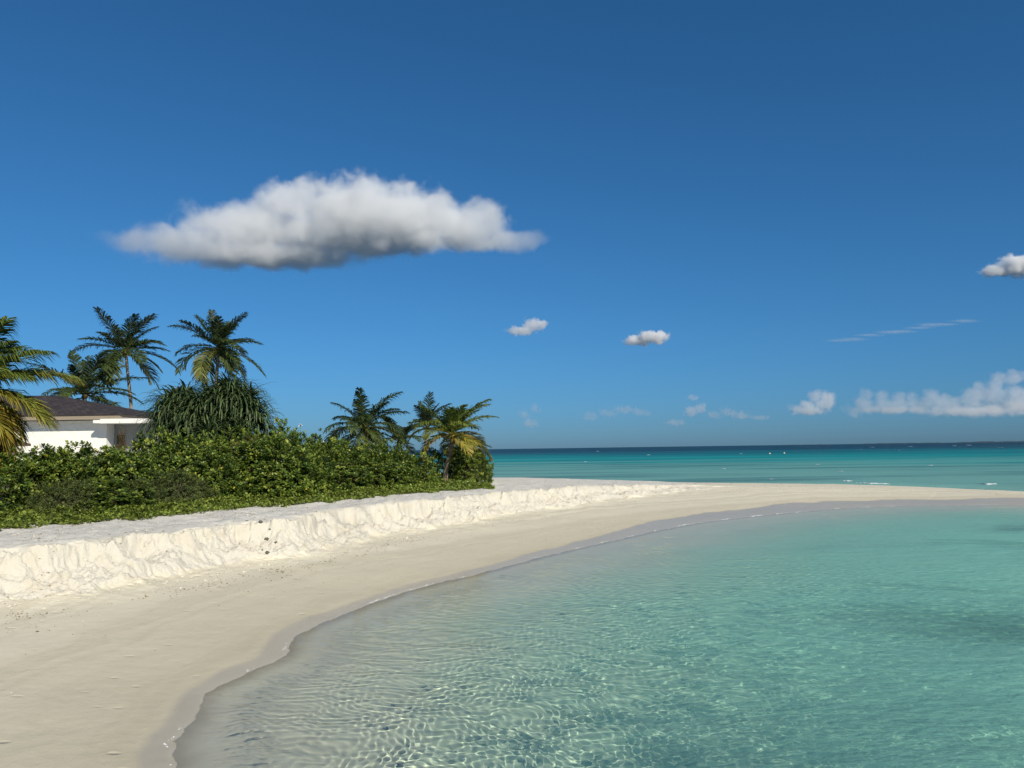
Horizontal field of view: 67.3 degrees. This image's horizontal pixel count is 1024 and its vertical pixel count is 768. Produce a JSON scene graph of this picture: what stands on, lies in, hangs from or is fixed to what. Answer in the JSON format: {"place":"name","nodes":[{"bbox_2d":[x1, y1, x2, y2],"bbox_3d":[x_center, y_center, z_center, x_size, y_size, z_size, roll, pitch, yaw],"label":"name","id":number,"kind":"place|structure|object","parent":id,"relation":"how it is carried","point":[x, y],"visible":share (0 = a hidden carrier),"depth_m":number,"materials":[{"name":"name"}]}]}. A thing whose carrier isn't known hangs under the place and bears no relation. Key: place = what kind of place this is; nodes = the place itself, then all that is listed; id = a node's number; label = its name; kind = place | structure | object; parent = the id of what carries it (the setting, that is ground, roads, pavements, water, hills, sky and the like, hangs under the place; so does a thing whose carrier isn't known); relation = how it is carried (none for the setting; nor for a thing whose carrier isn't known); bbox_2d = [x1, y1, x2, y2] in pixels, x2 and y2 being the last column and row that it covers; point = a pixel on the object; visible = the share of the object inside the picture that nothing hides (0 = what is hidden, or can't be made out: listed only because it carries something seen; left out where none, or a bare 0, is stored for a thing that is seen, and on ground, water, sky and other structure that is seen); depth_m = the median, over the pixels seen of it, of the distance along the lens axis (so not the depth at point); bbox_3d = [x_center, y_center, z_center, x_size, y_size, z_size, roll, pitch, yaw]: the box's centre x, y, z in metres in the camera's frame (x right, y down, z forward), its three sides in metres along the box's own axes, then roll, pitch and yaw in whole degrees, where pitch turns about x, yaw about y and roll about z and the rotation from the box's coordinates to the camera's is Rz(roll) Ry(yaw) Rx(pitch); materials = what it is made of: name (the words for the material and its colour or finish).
{"place":"outdoors","nodes":[
{"label":"outdoors","id":0,"kind":"place"},
{"bbox_2d":[0,477,1023,767],"bbox_3d":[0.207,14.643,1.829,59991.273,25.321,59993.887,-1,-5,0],"label":"ground","id":1,"kind":"structure","parent":0,"point":[168,661],"depth_m":18.49,"materials":[{"name":"beige sand"}]},
{"bbox_2d":[0,493,18,513],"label":"broad leaf shrub","id":2,"kind":"object","parent":1,"relation":"on","point":[3,508],"visible":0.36,"depth_m":22.03,"materials":[{"name":"green plant"}]},
{"bbox_2d":[0,446,39,510],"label":"broad leaf shrub","id":3,"kind":"object","parent":1,"relation":"on","point":[17,480],"visible":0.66,"depth_m":23.88,"materials":[{"name":"green plant"}]},
{"bbox_2d":[1,448,39,488],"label":"broad leaf shrub","id":4,"kind":"object","parent":1,"relation":"on","point":[22,453],"visible":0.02,"depth_m":28.59,"materials":[{"name":"green plant"}]},
{"bbox_2d":[0,447,75,504],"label":"broad leaf shrub","id":5,"kind":"object","parent":1,"relation":"on","point":[41,454],"visible":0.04,"depth_m":27.28,"materials":[{"name":"green plant"}]},
{"bbox_2d":[3,443,80,506],"bbox_3d":[-15.712,3.422,26.352,2.872,2.810,2.983,-2,-5,16],"label":"broad leaf shrub","id":6,"kind":"object","parent":1,"relation":"on","point":[56,473],"visible":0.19,"depth_m":25.77,"materials":[{"name":"green plant"}]},
{"bbox_2d":[8,446,76,489],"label":"broad leaf shrub","id":7,"kind":"object","parent":1,"relation":"on","point":[55,456],"depth_m":27.84,"materials":[{"name":"green plant"}]},
{"bbox_2d":[0,316,87,477],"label":"palm tree","id":8,"kind":"object","parent":1,"relation":"on","point":[9,438],"visible":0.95,"depth_m":28.32,"materials":[{"name":"green plant"}]},
{"bbox_2d":[6,453,97,507],"bbox_3d":[-15.586,3.577,26.417,2.978,2.439,3.177,-5,-7,44],"label":"broad leaf shrub","id":9,"kind":"object","parent":1,"relation":"on","point":[46,464],"visible":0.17,"depth_m":25.79,"materials":[{"name":"green plant"}]},
{"bbox_2d":[21,475,115,520],"bbox_3d":[-13.852,3.648,24.053,2.766,1.632,2.913,-3,-5,24],"label":"fine leaf shrub","id":10,"kind":"object","parent":1,"relation":"on","point":[64,495],"visible":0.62,"depth_m":23.54,"materials":[{"name":"green plant"}]},
{"bbox_2d":[38,440,111,503],"bbox_3d":[-15.007,3.398,27.160,3.224,2.888,3.021,-1,-5,3],"label":"broad leaf shrub","id":11,"kind":"object","parent":1,"relation":"on","point":[83,453],"visible":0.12,"depth_m":26.99,"materials":[{"name":"green plant"}]},
{"bbox_2d":[26,350,151,406],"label":"palm tree","id":12,"kind":"object","parent":1,"relation":"on","point":[82,373],"visible":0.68,"depth_m":57.01,"materials":[{"name":"green plant"}]},
{"bbox_2d":[0,395,186,462],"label":"house","id":13,"kind":"structure","parent":1,"relation":"on","point":[97,425],"depth_m":45.87,"materials":[{"name":"white paint"}]},
{"bbox_2d":[116,434,125,448],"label":"window","id":14,"kind":"structure","parent":13,"relation":"in","point":[117,436],"depth_m":46.65,"materials":[{"name":"glass"}]},
{"bbox_2d":[62,447,139,496],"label":"broad leaf shrub","id":15,"kind":"object","parent":1,"relation":"on","point":[110,452],"visible":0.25,"depth_m":25.74,"materials":[{"name":"green plant"}]},
{"bbox_2d":[90,445,115,457],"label":"broad leaf shrub","id":16,"kind":"object","parent":1,"relation":"on","point":[99,452],"visible":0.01,"depth_m":31.98,"materials":[{"name":"green plant"}]},
{"bbox_2d":[71,479,167,516],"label":"broad leaf shrub","id":17,"kind":"object","parent":1,"relation":"on","point":[126,494],"visible":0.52,"depth_m":24.30,"materials":[{"name":"green plant"}]},
{"bbox_2d":[67,307,180,408],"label":"palm tree","id":18,"kind":"object","parent":1,"relation":"on","point":[128,342],"visible":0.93,"depth_m":59.80,"materials":[{"name":"green plant"}]},
{"bbox_2d":[116,424,131,451],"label":"dry shrub","id":19,"kind":"object","parent":1,"relation":"on","point":[122,437],"visible":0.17,"depth_m":30.73,"materials":[{"name":"brown plant"}]},
{"bbox_2d":[77,447,173,502],"bbox_3d":[-13.412,3.460,26.686,3.019,2.581,3.288,-2,-5,17],"label":"broad leaf shrub","id":20,"kind":"object","parent":1,"relation":"on","point":[120,467],"visible":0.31,"depth_m":26.11,"materials":[{"name":"green plant"}]},
{"bbox_2d":[92,446,167,489],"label":"broad leaf shrub","id":21,"kind":"object","parent":1,"relation":"on","point":[133,455],"visible":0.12,"depth_m":26.67,"materials":[{"name":"green plant"}]},
{"bbox_2d":[89,472,179,507],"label":"fine leaf shrub","id":22,"kind":"object","parent":1,"relation":"on","point":[140,479],"visible":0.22,"depth_m":25.43,"materials":[{"name":"green plant"}]},
{"bbox_2d":[124,425,179,474],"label":"broad leaf shrub","id":23,"kind":"object","parent":1,"relation":"on","point":[136,446],"visible":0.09,"depth_m":31.27,"materials":[{"name":"green plant"}]},
{"bbox_2d":[140,426,205,480],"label":"broad leaf shrub","id":24,"kind":"object","parent":1,"relation":"on","point":[161,452],"visible":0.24,"depth_m":30.16,"materials":[{"name":"green plant"}]},
{"bbox_2d":[164,432,198,475],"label":"broad leaf shrub","id":25,"kind":"object","parent":1,"relation":"on","point":[179,433],"depth_m":34.93,"materials":[{"name":"green plant"}]},
{"bbox_2d":[142,467,221,506],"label":"fine leaf shrub","id":26,"kind":"object","parent":1,"relation":"on","point":[182,487],"visible":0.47,"depth_m":26.80,"materials":[{"name":"green plant"}]},
{"bbox_2d":[163,440,233,494],"bbox_3d":[-12.247,3.599,29.339,3.442,2.929,3.225,-2,-5,11],"label":"broad leaf shrub","id":27,"kind":"object","parent":1,"relation":"on","point":[178,461],"visible":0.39,"depth_m":28.82,"materials":[{"name":"green plant"}]},
{"bbox_2d":[133,366,281,455],"bbox_3d":[-14.551,2.241,36.812,5.986,6.090,6.476,4,-7,-45],"label":"screw pine","id":28,"kind":"object","parent":1,"relation":"on","point":[222,404],"visible":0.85,"depth_m":36.16,"materials":[{"name":"green plant"}]},
{"bbox_2d":[185,429,232,455],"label":"broad leaf shrub","id":29,"kind":"object","parent":1,"relation":"on","point":[205,435],"visible":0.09,"depth_m":33.08,"materials":[{"name":"green plant"}]},
{"bbox_2d":[176,451,253,500],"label":"broad leaf shrub","id":30,"kind":"object","parent":1,"relation":"on","point":[226,466],"visible":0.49,"depth_m":28.69,"materials":[{"name":"green plant"}]},
{"bbox_2d":[167,309,266,386],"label":"palm tree","id":31,"kind":"object","parent":1,"relation":"on","point":[220,331],"visible":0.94,"depth_m":59.93,"materials":[{"name":"green plant"}]},
{"bbox_2d":[186,437,251,489],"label":"broad leaf shrub","id":32,"kind":"object","parent":1,"relation":"on","point":[222,444],"visible":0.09,"depth_m":31.14,"materials":[{"name":"green plant"}]},
{"bbox_2d":[214,425,263,453],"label":"broad leaf shrub","id":33,"kind":"object","parent":1,"relation":"on","point":[241,430],"visible":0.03,"depth_m":34.61,"materials":[{"name":"green plant"}]},
{"bbox_2d":[229,432,258,486],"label":"shrub","id":34,"kind":"object","parent":1,"relation":"on","point":[252,441],"visible":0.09,"depth_m":31.35,"materials":[{"name":"green plant"}]},
{"bbox_2d":[0,479,495,529],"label":"creeper","id":35,"kind":"object","parent":1,"relation":"on","point":[19,518],"visible":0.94,"depth_m":26.18,"materials":[{"name":"green plant"}]},
{"bbox_2d":[233,428,265,472],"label":"broad leaf shrub","id":36,"kind":"object","parent":1,"relation":"on","point":[247,435],"visible":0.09,"depth_m":32.69,"materials":[{"name":"green plant"}]},
{"bbox_2d":[226,435,295,498],"bbox_3d":[-10.173,3.591,31.223,3.167,3.092,3.450,0,-5,-12],"label":"broad leaf shrub","id":37,"kind":"object","parent":1,"relation":"on","point":[258,447],"visible":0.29,"depth_m":30.52,"materials":[{"name":"green plant"}]},
{"bbox_2d":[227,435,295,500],"bbox_3d":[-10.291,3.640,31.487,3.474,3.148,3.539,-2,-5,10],"label":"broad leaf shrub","id":38,"kind":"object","parent":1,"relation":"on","point":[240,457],"visible":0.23,"depth_m":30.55,"materials":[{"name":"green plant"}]},
{"bbox_2d":[251,417,307,447],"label":"broad leaf shrub","id":39,"kind":"object","parent":1,"relation":"on","point":[281,428],"visible":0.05,"depth_m":37.06,"materials":[{"name":"green plant"}]},
{"bbox_2d":[247,459,318,500],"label":"broad leaf shrub","id":40,"kind":"object","parent":1,"relation":"on","point":[260,476],"visible":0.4,"depth_m":29.67,"materials":[{"name":"green plant"}]},
{"bbox_2d":[246,430,336,499],"bbox_3d":[-8.874,3.528,30.835,3.598,3.400,3.371,1,-5,-25],"label":"broad leaf shrub","id":41,"kind":"object","parent":1,"relation":"on","point":[290,458],"visible":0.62,"depth_m":30.24,"materials":[{"name":"green plant"}]},
{"bbox_2d":[283,434,318,478],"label":"broad leaf shrub","id":42,"kind":"object","parent":1,"relation":"on","point":[293,446],"visible":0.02,"depth_m":32.88,"materials":[{"name":"green plant"}]},
{"bbox_2d":[292,427,323,450],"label":"broad leaf shrub","id":43,"kind":"object","parent":1,"relation":"on","point":[311,440],"visible":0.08,"depth_m":39.10,"materials":[{"name":"green plant"}]},
{"bbox_2d":[295,444,335,494],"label":"broad leaf shrub","id":44,"kind":"object","parent":1,"relation":"on","point":[325,469],"visible":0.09,"depth_m":32.64,"materials":[{"name":"green plant"}]},
{"bbox_2d":[312,436,348,481],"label":"broad leaf shrub","id":45,"kind":"object","parent":1,"relation":"on","point":[324,444],"visible":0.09,"depth_m":36.93,"materials":[{"name":"green plant"}]},
{"bbox_2d":[311,448,352,485],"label":"broad leaf shrub","id":46,"kind":"object","parent":1,"relation":"on","point":[335,459],"visible":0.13,"depth_m":35.52,"materials":[{"name":"green plant"}]},
{"bbox_2d":[313,435,355,463],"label":"broad leaf shrub","id":47,"kind":"object","parent":1,"relation":"on","point":[344,443],"visible":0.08,"depth_m":37.54,"materials":[{"name":"green plant"}]},
{"bbox_2d":[321,459,374,491],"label":"broad leaf shrub","id":48,"kind":"object","parent":1,"relation":"on","point":[348,472],"visible":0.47,"depth_m":34.01,"materials":[{"name":"green plant"}]},
{"bbox_2d":[338,446,381,483],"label":"broad leaf shrub","id":49,"kind":"object","parent":1,"relation":"on","point":[360,456],"visible":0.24,"depth_m":36.85,"materials":[{"name":"green plant"}]},
{"bbox_2d":[323,387,409,452],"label":"palm tree","id":50,"kind":"object","parent":1,"relation":"on","point":[362,420],"visible":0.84,"depth_m":51.45,"materials":[{"name":"green plant"}]},
{"bbox_2d":[340,461,398,488],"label":"broad leaf shrub","id":51,"kind":"object","parent":1,"relation":"on","point":[382,472],"visible":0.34,"depth_m":35.90,"materials":[{"name":"green plant"}]},
{"bbox_2d":[352,439,403,482],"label":"broad leaf shrub","id":52,"kind":"object","parent":1,"relation":"on","point":[384,458],"visible":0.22,"depth_m":38.21,"materials":[{"name":"green plant"}]},
{"bbox_2d":[373,437,410,458],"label":"broad leaf shrub","id":53,"kind":"object","parent":1,"relation":"on","point":[400,446],"visible":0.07,"depth_m":41.58,"materials":[{"name":"green plant"}]},
{"bbox_2d":[370,462,419,487],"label":"broad leaf shrub","id":54,"kind":"object","parent":1,"relation":"on","point":[402,475],"visible":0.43,"depth_m":36.65,"materials":[{"name":"green plant"}]},
{"bbox_2d":[375,415,425,454],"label":"palm tree","id":55,"kind":"object","parent":1,"relation":"on","point":[407,429],"visible":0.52,"depth_m":53.51,"materials":[{"name":"green plant"}]},
{"bbox_2d":[383,447,426,483],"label":"broad leaf shrub","id":56,"kind":"object","parent":1,"relation":"on","point":[400,458],"visible":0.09,"depth_m":40.03,"materials":[{"name":"green plant"}]},
{"bbox_2d":[396,452,444,482],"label":"broad leaf shrub","id":57,"kind":"object","parent":1,"relation":"on","point":[435,475],"visible":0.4,"depth_m":39.16,"materials":[{"name":"green plant"}]},
{"bbox_2d":[418,447,451,480],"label":"broad leaf shrub","id":58,"kind":"object","parent":1,"relation":"on","point":[439,457],"visible":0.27,"depth_m":46.90,"materials":[{"name":"green plant"}]},
{"bbox_2d":[412,391,458,456],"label":"palm tree","id":59,"kind":"object","parent":1,"relation":"on","point":[423,414],"visible":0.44,"depth_m":57.47,"materials":[{"name":"green plant"}]},
{"bbox_2d":[407,398,498,480],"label":"palm tree","id":60,"kind":"object","parent":1,"relation":"on","point":[452,422],"visible":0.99,"depth_m":45.74,"materials":[{"name":"green plant"}]},
{"bbox_2d":[443,445,481,481],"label":"broad leaf shrub","id":61,"kind":"object","parent":1,"relation":"on","point":[457,453],"visible":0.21,"depth_m":47.67,"materials":[{"name":"green plant"}]},
{"bbox_2d":[439,437,491,449],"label":"palm tree","id":62,"kind":"object","parent":1,"relation":"on","point":[462,448],"visible":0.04,"depth_m":54.25,"materials":[{"name":"green plant"}]},
{"bbox_2d":[448,449,493,482],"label":"broad leaf shrub","id":63,"kind":"object","parent":1,"relation":"on","point":[470,461],"visible":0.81,"depth_m":46.19,"materials":[{"name":"green plant"}]},
{"bbox_2d":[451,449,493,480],"bbox_3d":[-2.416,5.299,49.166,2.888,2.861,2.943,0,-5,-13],"label":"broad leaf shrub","id":64,"kind":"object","parent":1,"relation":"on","point":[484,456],"visible":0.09,"depth_m":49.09,"materials":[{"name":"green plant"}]},
{"bbox_2d":[0,480,1022,692],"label":"pebbles","id":65,"kind":"object","parent":1,"relation":"on","point":[33,535],"visible":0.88,"depth_m":19.94,"materials":[{"name":"beige stone"}]},
{"bbox_2d":[0,0,1023,450],"label":"sky","id":66,"kind":"structure","parent":0,"point":[601,223],"materials":[{"name":"blue"}]},
{"bbox_2d":[173,442,1023,767],"bbox_3d":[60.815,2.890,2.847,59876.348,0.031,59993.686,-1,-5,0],"label":"water","id":67,"kind":"structure","parent":0,"point":[889,636],"depth_m":13.37,"materials":[{"name":"teal liquid"}]},
{"bbox_2d":[163,504,1003,764],"bbox_3d":[10.552,5.850,29.657,49.775,0.021,11.141,4,-7,-43],"label":"foam","id":68,"kind":"object","parent":67,"relation":"on","point":[537,557],"visible":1,"depth_m":19.82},
{"bbox_2d":[756,444,834,445],"bbox_3d":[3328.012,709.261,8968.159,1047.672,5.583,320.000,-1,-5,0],"label":"island","id":69,"kind":"structure","parent":0,"point":[811,444],"depth_m":8891.09,"materials":[{"name":"green plant"}]},
{"bbox_2d":[868,442,938,443],"bbox_3d":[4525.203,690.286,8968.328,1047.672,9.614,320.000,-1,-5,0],"label":"island","id":70,"kind":"structure","parent":0,"point":[893,443],"depth_m":8847.81,"materials":[{"name":"green plant"}]},
{"bbox_2d":[956,441,1023,442],"bbox_3d":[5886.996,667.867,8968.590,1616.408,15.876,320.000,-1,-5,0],"label":"island","id":71,"kind":"structure","parent":0,"point":[990,441],"depth_m":8882.54,"materials":[{"name":"green plant"}]}
]}

